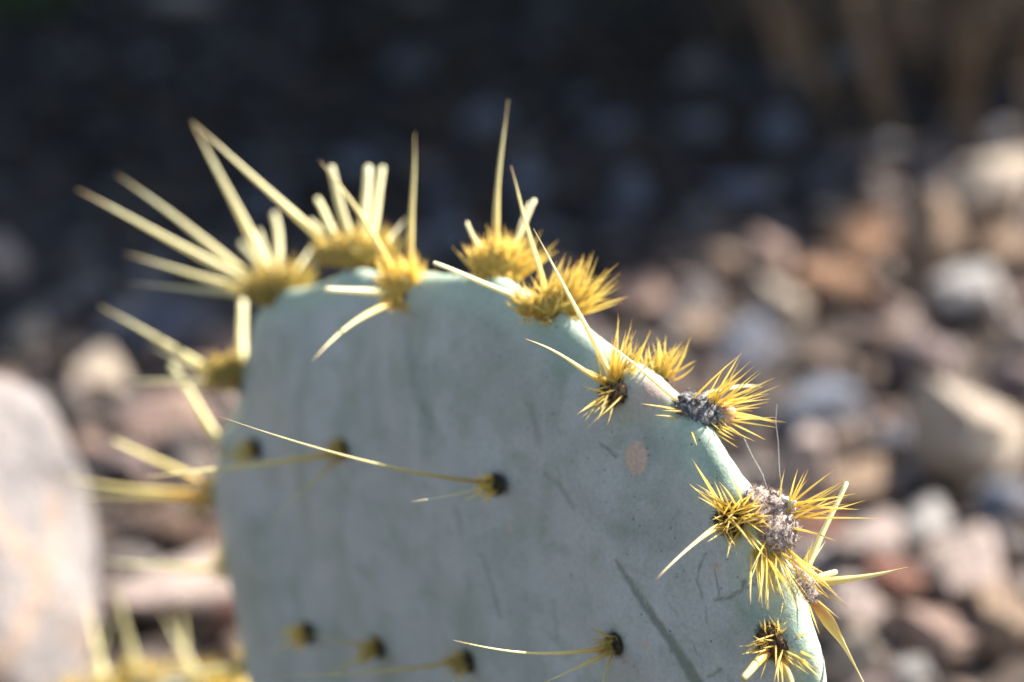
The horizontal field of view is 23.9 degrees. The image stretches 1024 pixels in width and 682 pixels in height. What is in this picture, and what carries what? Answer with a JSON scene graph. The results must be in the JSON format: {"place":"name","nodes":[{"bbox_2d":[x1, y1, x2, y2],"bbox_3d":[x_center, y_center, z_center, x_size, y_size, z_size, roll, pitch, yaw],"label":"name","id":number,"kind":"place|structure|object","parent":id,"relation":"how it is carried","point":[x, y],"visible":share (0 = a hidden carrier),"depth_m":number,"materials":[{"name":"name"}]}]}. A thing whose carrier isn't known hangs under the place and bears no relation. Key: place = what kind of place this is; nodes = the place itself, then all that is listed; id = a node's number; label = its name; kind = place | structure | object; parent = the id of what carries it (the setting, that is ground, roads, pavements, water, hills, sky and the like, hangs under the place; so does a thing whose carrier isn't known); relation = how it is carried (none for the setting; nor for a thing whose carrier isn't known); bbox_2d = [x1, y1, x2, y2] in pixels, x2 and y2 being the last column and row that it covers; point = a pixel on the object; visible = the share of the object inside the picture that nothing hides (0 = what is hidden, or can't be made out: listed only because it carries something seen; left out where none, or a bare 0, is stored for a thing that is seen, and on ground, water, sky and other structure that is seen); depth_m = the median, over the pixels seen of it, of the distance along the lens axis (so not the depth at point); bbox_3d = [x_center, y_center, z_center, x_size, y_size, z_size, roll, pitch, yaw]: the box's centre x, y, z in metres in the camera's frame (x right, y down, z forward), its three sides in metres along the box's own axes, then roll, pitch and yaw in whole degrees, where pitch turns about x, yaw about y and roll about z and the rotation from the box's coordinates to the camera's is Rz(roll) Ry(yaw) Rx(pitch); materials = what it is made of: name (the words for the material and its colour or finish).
{"place":"outdoors","nodes":[
{"label":"outdoors","id":0,"kind":"place"},
{"bbox_2d":[84,662,110,681],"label":"stone","id":1,"kind":"object","parent":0,"point":[89,665],"visible":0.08,"depth_m":1.04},
{"bbox_2d":[235,303,263,332],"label":"stone","id":2,"kind":"object","parent":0,"point":[252,312],"visible":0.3,"depth_m":1.47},
{"bbox_2d":[283,252,312,275],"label":"stone","id":3,"kind":"object","parent":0,"point":[296,255],"visible":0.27,"depth_m":1.54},
{"bbox_2d":[0,0,1023,681],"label":"ground","id":4,"kind":"structure","parent":0,"point":[978,346],"depth_m":1.61,"materials":[{"name":"gravel"}]},
{"bbox_2d":[0,231,26,289],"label":"stone","id":5,"kind":"object","parent":4,"relation":"on","point":[13,264],"visible":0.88,"depth_m":1.53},
{"bbox_2d":[8,310,50,352],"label":"stone","id":6,"kind":"object","parent":4,"relation":"on","point":[30,330],"visible":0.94,"depth_m":1.42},
{"bbox_2d":[0,0,65,28],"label":"green plant","id":7,"kind":"object","parent":4,"relation":"on","point":[52,8],"visible":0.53,"depth_m":2.28,"materials":[{"name":"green plant"}]},
{"bbox_2d":[19,354,46,374],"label":"stone","id":8,"kind":"object","parent":4,"relation":"on","point":[32,364],"visible":1,"depth_m":1.41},
{"bbox_2d":[0,376,97,681],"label":"boulder","id":9,"kind":"object","parent":4,"relation":"on","point":[48,563],"visible":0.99,"depth_m":0.97,"materials":[{"name":"stone"}]},
{"bbox_2d":[47,385,97,443],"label":"stone","id":10,"kind":"object","parent":4,"relation":"on","point":[73,410],"visible":0.48,"depth_m":1.29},
{"bbox_2d":[71,433,107,466],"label":"stone","id":11,"kind":"object","parent":4,"relation":"on","point":[86,448],"visible":0.59,"depth_m":1.27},
{"bbox_2d":[82,467,102,493],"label":"stone","id":12,"kind":"object","parent":4,"relation":"on","point":[89,475],"visible":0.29,"depth_m":1.24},
{"bbox_2d":[66,347,128,397],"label":"stone","id":13,"kind":"object","parent":4,"relation":"on","point":[96,372],"visible":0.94,"depth_m":1.37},
{"bbox_2d":[95,582,129,635],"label":"stone","id":14,"kind":"object","parent":4,"relation":"on","point":[106,605],"visible":0.48,"depth_m":1.09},
{"bbox_2d":[91,444,151,483],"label":"stone","id":15,"kind":"object","parent":4,"relation":"on","point":[113,463],"visible":0.87,"depth_m":1.25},
{"bbox_2d":[111,160,147,178],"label":"stone","id":16,"kind":"object","parent":4,"relation":"on","point":[122,167],"visible":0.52,"depth_m":1.77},
{"bbox_2d":[115,288,144,305],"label":"stone","id":17,"kind":"object","parent":4,"relation":"on","point":[122,294],"visible":0.37,"depth_m":1.50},
{"bbox_2d":[130,480,169,504],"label":"stone","id":18,"kind":"object","parent":4,"relation":"on","point":[154,484],"visible":0.38,"depth_m":1.23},
{"bbox_2d":[80,295,223,352],"bbox_3d":[-0.216,-0.007,1.440,0.088,0.032,0.061,-2,20,4],"label":"stone","id":19,"kind":"object","parent":4,"relation":"on","point":[184,325],"visible":0.89,"depth_m":1.42,"materials":[{"name":"stone"}]},
{"bbox_2d":[104,386,210,454],"bbox_3d":[-0.189,0.041,1.308,0.057,0.032,0.047,-9,22,-23],"label":"stone","id":20,"kind":"object","parent":4,"relation":"on","point":[144,423],"visible":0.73,"depth_m":1.29,"materials":[{"name":"stone"}]},
{"bbox_2d":[121,500,197,547],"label":"stone","id":21,"kind":"object","parent":4,"relation":"on","point":[158,523],"visible":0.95,"depth_m":1.17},
{"bbox_2d":[104,548,230,620],"bbox_3d":[-0.158,0.114,1.110,0.062,0.031,0.036,-9,22,-24],"label":"stone","id":22,"kind":"object","parent":4,"relation":"on","point":[169,593],"visible":0.69,"depth_m":1.10,"materials":[{"name":"stone"}]},
{"bbox_2d":[125,0,222,11],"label":"stone","id":23,"kind":"object","parent":4,"relation":"on","point":[171,3],"visible":0.54,"depth_m":2.31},
{"bbox_2d":[171,291,206,310],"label":"stone","id":24,"kind":"object","parent":4,"relation":"on","point":[197,299],"visible":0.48,"depth_m":1.49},
{"bbox_2d":[182,360,213,389],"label":"stone","id":25,"kind":"object","parent":4,"relation":"on","point":[188,372],"visible":0.14,"depth_m":1.38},
{"bbox_2d":[175,242,221,268],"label":"stone","id":26,"kind":"object","parent":4,"relation":"on","point":[187,259],"visible":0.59,"depth_m":1.58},
{"bbox_2d":[184,487,217,528],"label":"stone","id":27,"kind":"object","parent":4,"relation":"on","point":[208,516],"visible":0.2,"depth_m":1.19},
{"bbox_2d":[196,520,220,550],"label":"stone","id":28,"kind":"object","parent":4,"relation":"on","point":[208,534],"visible":0.25,"depth_m":1.16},
{"bbox_2d":[199,144,231,167],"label":"stone","id":29,"kind":"object","parent":4,"relation":"on","point":[218,154],"visible":0.69,"depth_m":1.82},
{"bbox_2d":[193,328,247,361],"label":"stone","id":30,"kind":"object","parent":4,"relation":"on","point":[221,341],"visible":0.45,"depth_m":1.41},
{"bbox_2d":[207,593,238,635],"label":"stone","id":31,"kind":"object","parent":4,"relation":"on","point":[221,618],"visible":0.55,"depth_m":1.08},
{"bbox_2d":[233,197,273,230],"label":"stone","id":32,"kind":"object","parent":4,"relation":"on","point":[254,210],"visible":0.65,"depth_m":1.66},
{"bbox_2d":[241,149,280,181],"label":"stone","id":33,"kind":"object","parent":4,"relation":"on","point":[257,157],"visible":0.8,"depth_m":1.79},
{"bbox_2d":[247,181,289,205],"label":"stone","id":34,"kind":"object","parent":4,"relation":"on","point":[280,189],"visible":0.41,"depth_m":1.70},
{"bbox_2d":[296,159,324,178],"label":"stone","id":35,"kind":"object","parent":4,"relation":"on","point":[307,173],"visible":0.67,"depth_m":1.79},
{"bbox_2d":[313,168,348,193],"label":"stone","id":36,"kind":"object","parent":4,"relation":"on","point":[322,180],"visible":0.71,"depth_m":1.75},
{"bbox_2d":[336,154,375,182],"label":"stone","id":37,"kind":"object","parent":4,"relation":"on","point":[353,165],"visible":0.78,"depth_m":1.78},
{"bbox_2d":[364,143,400,165],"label":"stone","id":38,"kind":"object","parent":4,"relation":"on","point":[382,154],"visible":0.72,"depth_m":1.82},
{"bbox_2d":[389,159,408,177],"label":"stone","id":39,"kind":"object","parent":4,"relation":"on","point":[402,165],"visible":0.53,"depth_m":1.78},
{"bbox_2d":[391,41,411,56],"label":"stone","id":40,"kind":"object","parent":4,"relation":"on","point":[397,48],"visible":0.66,"depth_m":2.14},
{"bbox_2d":[380,52,435,86],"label":"stone","id":41,"kind":"object","parent":4,"relation":"on","point":[411,66],"visible":0.94,"depth_m":2.04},
{"bbox_2d":[425,216,464,256],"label":"stone","id":42,"kind":"object","parent":4,"relation":"on","point":[436,241],"visible":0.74,"depth_m":1.61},
{"bbox_2d":[55,103,907,681],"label":"prickly pear cactus","id":43,"kind":"object","parent":4,"relation":"on","point":[487,471],"visible":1,"depth_m":0.67,"materials":[{"name":"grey plant"}]},
{"bbox_2d":[462,103,509,139],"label":"stone","id":44,"kind":"object","parent":4,"relation":"on","point":[480,117],"visible":0.88,"depth_m":1.89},
{"bbox_2d":[481,126,508,140],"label":"stone","id":45,"kind":"object","parent":4,"relation":"on","point":[491,133],"visible":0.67,"depth_m":1.87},
{"bbox_2d":[0,0,1023,231],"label":"stones","id":46,"kind":"object","parent":4,"relation":"on","point":[318,19],"visible":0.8,"depth_m":2.03,"materials":[{"name":"stone"}]},
{"bbox_2d":[507,191,548,218],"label":"stone","id":47,"kind":"object","parent":4,"relation":"on","point":[539,207],"visible":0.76,"depth_m":1.68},
{"bbox_2d":[510,165,549,198],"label":"stone","id":48,"kind":"object","parent":4,"relation":"on","point":[529,179],"visible":0.89,"depth_m":1.73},
{"bbox_2d":[523,220,569,252],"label":"stone","id":49,"kind":"object","parent":4,"relation":"on","point":[550,235],"visible":0.77,"depth_m":1.61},
{"bbox_2d":[576,314,601,337],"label":"stone","id":50,"kind":"object","parent":4,"relation":"on","point":[593,327],"visible":0.15,"depth_m":1.42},
{"bbox_2d":[585,257,632,290],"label":"stone","id":51,"kind":"object","parent":4,"relation":"on","point":[623,267],"visible":0.7,"depth_m":1.54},
{"bbox_2d":[591,115,633,140],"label":"stone","id":52,"kind":"object","parent":4,"relation":"on","point":[615,125],"visible":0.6,"depth_m":1.86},
{"bbox_2d":[593,109,631,134],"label":"stone","id":53,"kind":"object","parent":4,"relation":"on","point":[606,116],"visible":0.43,"depth_m":1.89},
{"bbox_2d":[613,172,649,215],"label":"stone","id":54,"kind":"object","parent":4,"relation":"on","point":[632,193],"visible":0.85,"depth_m":1.69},
{"bbox_2d":[615,170,650,192],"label":"stone","id":55,"kind":"object","parent":4,"relation":"on","point":[639,174],"visible":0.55,"depth_m":1.75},
{"bbox_2d":[602,272,669,320],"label":"stone","id":56,"kind":"object","parent":4,"relation":"on","point":[647,298],"visible":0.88,"depth_m":1.48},
{"bbox_2d":[671,273,692,300],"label":"stone","id":57,"kind":"object","parent":4,"relation":"on","point":[678,281],"visible":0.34,"depth_m":1.51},
{"bbox_2d":[674,114,717,143],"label":"stone","id":58,"kind":"object","parent":4,"relation":"on","point":[705,125],"visible":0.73,"depth_m":1.86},
{"bbox_2d":[676,276,718,319],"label":"stone","id":59,"kind":"object","parent":4,"relation":"on","point":[698,294],"visible":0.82,"depth_m":1.46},
{"bbox_2d":[671,50,723,86],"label":"stone","id":60,"kind":"object","parent":4,"relation":"on","point":[702,64],"visible":0.77,"depth_m":2.04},
{"bbox_2d":[677,313,724,360],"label":"stone","id":61,"kind":"object","parent":4,"relation":"on","point":[703,332],"visible":0.76,"depth_m":1.40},
{"bbox_2d":[701,246,744,290],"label":"stone","id":62,"kind":"object","parent":4,"relation":"on","point":[723,266],"visible":0.91,"depth_m":1.53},
{"bbox_2d":[707,200,740,225],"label":"stone","id":63,"kind":"object","parent":4,"relation":"on","point":[722,211],"visible":0.82,"depth_m":1.67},
{"bbox_2d":[712,177,779,209],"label":"stone","id":64,"kind":"object","parent":4,"relation":"on","point":[748,191],"visible":0.84,"depth_m":1.70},
{"bbox_2d":[704,313,788,380],"bbox_3d":[0.134,0.003,1.396,0.050,0.033,0.046,-6,14,10],"label":"stone","id":65,"kind":"object","parent":4,"relation":"on","point":[756,342],"visible":0.91,"depth_m":1.38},
{"bbox_2d":[732,99,772,125],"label":"stone","id":66,"kind":"object","parent":4,"relation":"on","point":[743,111],"visible":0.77,"depth_m":1.92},
{"bbox_2d":[757,463,770,481],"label":"stone","id":67,"kind":"object","parent":4,"relation":"on","point":[764,468],"visible":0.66,"depth_m":1.25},
{"bbox_2d":[749,43,779,67],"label":"stone","id":68,"kind":"object","parent":4,"relation":"on","point":[763,50],"visible":0.61,"depth_m":2.09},
{"bbox_2d":[749,227,791,281],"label":"stone","id":69,"kind":"object","parent":4,"relation":"on","point":[770,257],"visible":0.83,"depth_m":1.53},
{"bbox_2d":[745,272,808,329],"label":"stone","id":70,"kind":"object","parent":4,"relation":"on","point":[775,305],"visible":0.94,"depth_m":1.46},
{"bbox_2d":[757,111,798,152],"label":"stone","id":71,"kind":"object","parent":4,"relation":"on","point":[779,124],"visible":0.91,"depth_m":1.85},
{"bbox_2d":[766,164,798,177],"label":"stone","id":72,"kind":"object","parent":4,"relation":"on","point":[791,169],"visible":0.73,"depth_m":1.75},
{"bbox_2d":[765,426,828,507],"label":"stone","id":73,"kind":"object","parent":4,"relation":"on","point":[805,449],"visible":0.84,"depth_m":1.21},
{"bbox_2d":[790,172,837,205],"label":"stone","id":74,"kind":"object","parent":4,"relation":"on","point":[809,189],"visible":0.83,"depth_m":1.71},
{"bbox_2d":[772,378,868,440],"bbox_3d":[0.163,0.038,1.311,0.050,0.029,0.037,-13,24,-31],"label":"stone","id":75,"kind":"object","parent":4,"relation":"on","point":[825,405],"visible":0.95,"depth_m":1.30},
{"bbox_2d":[797,503,844,541],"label":"stone","id":76,"kind":"object","parent":4,"relation":"on","point":[835,527],"visible":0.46,"depth_m":1.19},
{"bbox_2d":[811,205,842,237],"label":"stone","id":77,"kind":"object","parent":4,"relation":"on","point":[824,216],"visible":0.48,"depth_m":1.63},
{"bbox_2d":[797,261,880,314],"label":"stone","id":78,"kind":"object","parent":4,"relation":"on","point":[823,285],"visible":0.94,"depth_m":1.48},
{"bbox_2d":[818,42,864,80],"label":"stone","id":79,"kind":"object","parent":4,"relation":"on","point":[835,61],"visible":0.38,"depth_m":2.05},
{"bbox_2d":[837,67,864,94],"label":"stone","id":80,"kind":"object","parent":4,"relation":"on","point":[857,73],"visible":0.38,"depth_m":2.01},
{"bbox_2d":[813,200,894,267],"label":"stone","id":81,"kind":"object","parent":4,"relation":"on","point":[862,232],"visible":0.91,"depth_m":1.57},
{"bbox_2d":[824,624,883,681],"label":"stone","id":82,"kind":"object","parent":4,"relation":"on","point":[861,647],"visible":0.88,"depth_m":1.04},
{"bbox_2d":[827,580,887,631],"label":"stone","id":83,"kind":"object","parent":4,"relation":"on","point":[864,603],"visible":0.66,"depth_m":1.08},
{"bbox_2d":[692,0,1023,102],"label":"dry grass","id":84,"kind":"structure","parent":4,"relation":"on","point":[792,56],"depth_m":2.07,"materials":[{"name":"plant"}]},
{"bbox_2d":[828,454,894,508],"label":"stone","id":85,"kind":"object","parent":4,"relation":"on","point":[871,481],"visible":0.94,"depth_m":1.22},
{"bbox_2d":[850,153,872,172],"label":"stone","id":86,"kind":"object","parent":4,"relation":"on","point":[862,161],"visible":0.88,"depth_m":1.79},
{"bbox_2d":[845,196,885,209],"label":"stone","id":87,"kind":"object","parent":4,"relation":"on","point":[858,200],"visible":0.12,"depth_m":1.66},
{"bbox_2d":[831,510,902,572],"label":"stone","id":88,"kind":"object","parent":4,"relation":"on","point":[859,545],"visible":0.82,"depth_m":1.14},
{"bbox_2d":[852,322,887,340],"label":"stone","id":89,"kind":"object","parent":4,"relation":"on","point":[858,332],"visible":0.41,"depth_m":1.44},
{"bbox_2d":[855,328,903,371],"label":"stone","id":90,"kind":"object","parent":4,"relation":"on","point":[873,346],"visible":0.65,"depth_m":1.38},
{"bbox_2d":[872,405,900,426],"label":"stone","id":91,"kind":"object","parent":4,"relation":"on","point":[891,415],"visible":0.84,"depth_m":1.32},
{"bbox_2d":[868,294,909,323],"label":"stone","id":92,"kind":"object","parent":4,"relation":"on","point":[886,307],"visible":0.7,"depth_m":1.47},
{"bbox_2d":[869,418,910,457],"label":"stone","id":93,"kind":"object","parent":4,"relation":"on","point":[893,440],"visible":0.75,"depth_m":1.28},
{"bbox_2d":[878,140,901,156],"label":"stone","id":94,"kind":"object","parent":4,"relation":"on","point":[889,147],"visible":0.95,"depth_m":1.83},
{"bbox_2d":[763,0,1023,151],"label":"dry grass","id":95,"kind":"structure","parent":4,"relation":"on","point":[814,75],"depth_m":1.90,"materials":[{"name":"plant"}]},
{"bbox_2d":[864,555,935,604],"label":"stone","id":96,"kind":"object","parent":4,"relation":"on","point":[904,586],"visible":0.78,"depth_m":1.11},
{"bbox_2d":[884,58,916,75],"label":"stone","id":97,"kind":"object","parent":4,"relation":"on","point":[893,64],"visible":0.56,"depth_m":2.05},
{"bbox_2d":[893,94,917,103],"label":"stone","id":98,"kind":"object","parent":4,"relation":"on","point":[910,98],"visible":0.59,"depth_m":1.97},
{"bbox_2d":[888,656,935,681],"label":"stone","id":99,"kind":"object","parent":4,"relation":"on","point":[912,669],"visible":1,"depth_m":1.04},
{"bbox_2d":[888,330,951,385],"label":"stone","id":100,"kind":"object","parent":4,"relation":"on","point":[913,354],"visible":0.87,"depth_m":1.36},
{"bbox_2d":[898,155,944,191],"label":"stone","id":101,"kind":"object","parent":4,"relation":"on","point":[923,171],"visible":0.8,"depth_m":1.75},
{"bbox_2d":[900,496,950,543],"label":"stone","id":102,"kind":"object","parent":4,"relation":"on","point":[927,519],"visible":0.87,"depth_m":1.18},
{"bbox_2d":[884,604,978,665],"bbox_3d":[0.190,0.127,1.069,0.037,0.025,0.038,-14,24,-33],"label":"stone","id":103,"kind":"object","parent":4,"relation":"on","point":[948,637],"visible":1,"depth_m":1.06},
{"bbox_2d":[903,188,964,287],"bbox_3d":[0.266,-0.064,1.530,0.033,0.068,0.052,-8,13,-6],"label":"stone","id":104,"kind":"object","parent":4,"relation":"on","point":[934,245],"visible":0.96,"depth_m":1.51,"materials":[{"name":"stone"}]},
{"bbox_2d":[925,177,948,197],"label":"stone","id":105,"kind":"object","parent":4,"relation":"on","point":[941,184],"visible":0.23,"depth_m":1.70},
{"bbox_2d":[920,524,1002,601],"bbox_3d":[0.212,0.105,1.121,0.046,0.036,0.041,17,24,-3],"label":"stone","id":106,"kind":"object","parent":4,"relation":"on","point":[960,565],"visible":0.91,"depth_m":1.11,"materials":[{"name":"stone"}]},
{"bbox_2d":[906,372,1023,490],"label":"stone","id":107,"kind":"object","parent":4,"relation":"on","point":[961,438],"visible":0.98,"depth_m":1.22,"materials":[{"name":"stone"}]},
{"bbox_2d":[923,264,1011,325],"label":"stone","id":108,"kind":"object","parent":4,"relation":"on","point":[973,293],"visible":0.98,"depth_m":1.46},
{"bbox_2d":[948,151,1023,254],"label":"stone","id":109,"kind":"object","parent":4,"relation":"on","point":[986,197],"visible":0.87,"depth_m":1.58,"materials":[{"name":"stone"}]},
{"bbox_2d":[979,123,1013,146],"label":"stone","id":110,"kind":"object","parent":4,"relation":"on","point":[997,135],"visible":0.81,"depth_m":1.84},
{"bbox_2d":[972,581,1023,659],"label":"stone","id":111,"kind":"object","parent":4,"relation":"on","point":[998,614],"visible":1,"depth_m":1.06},
{"bbox_2d":[973,480,1023,529],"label":"stone","id":112,"kind":"object","parent":4,"relation":"on","point":[1000,503],"visible":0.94,"depth_m":1.19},
{"bbox_2d":[982,229,1023,282],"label":"stone","id":113,"kind":"object","parent":4,"relation":"on","point":[1003,254],"visible":0.84,"depth_m":1.54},
{"bbox_2d":[990,359,1023,405],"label":"stone","id":114,"kind":"object","parent":4,"relation":"on","point":[1007,384],"visible":0.98,"depth_m":1.33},
{"bbox_2d":[1018,570,1023,597],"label":"stone","id":115,"kind":"object","parent":4,"relation":"on","point":[1021,583],"visible":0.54,"depth_m":1.09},
{"bbox_2d":[530,261,560,283],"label":"stone","id":116,"kind":"object","parent":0,"point":[547,266],"visible":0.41,"depth_m":1.54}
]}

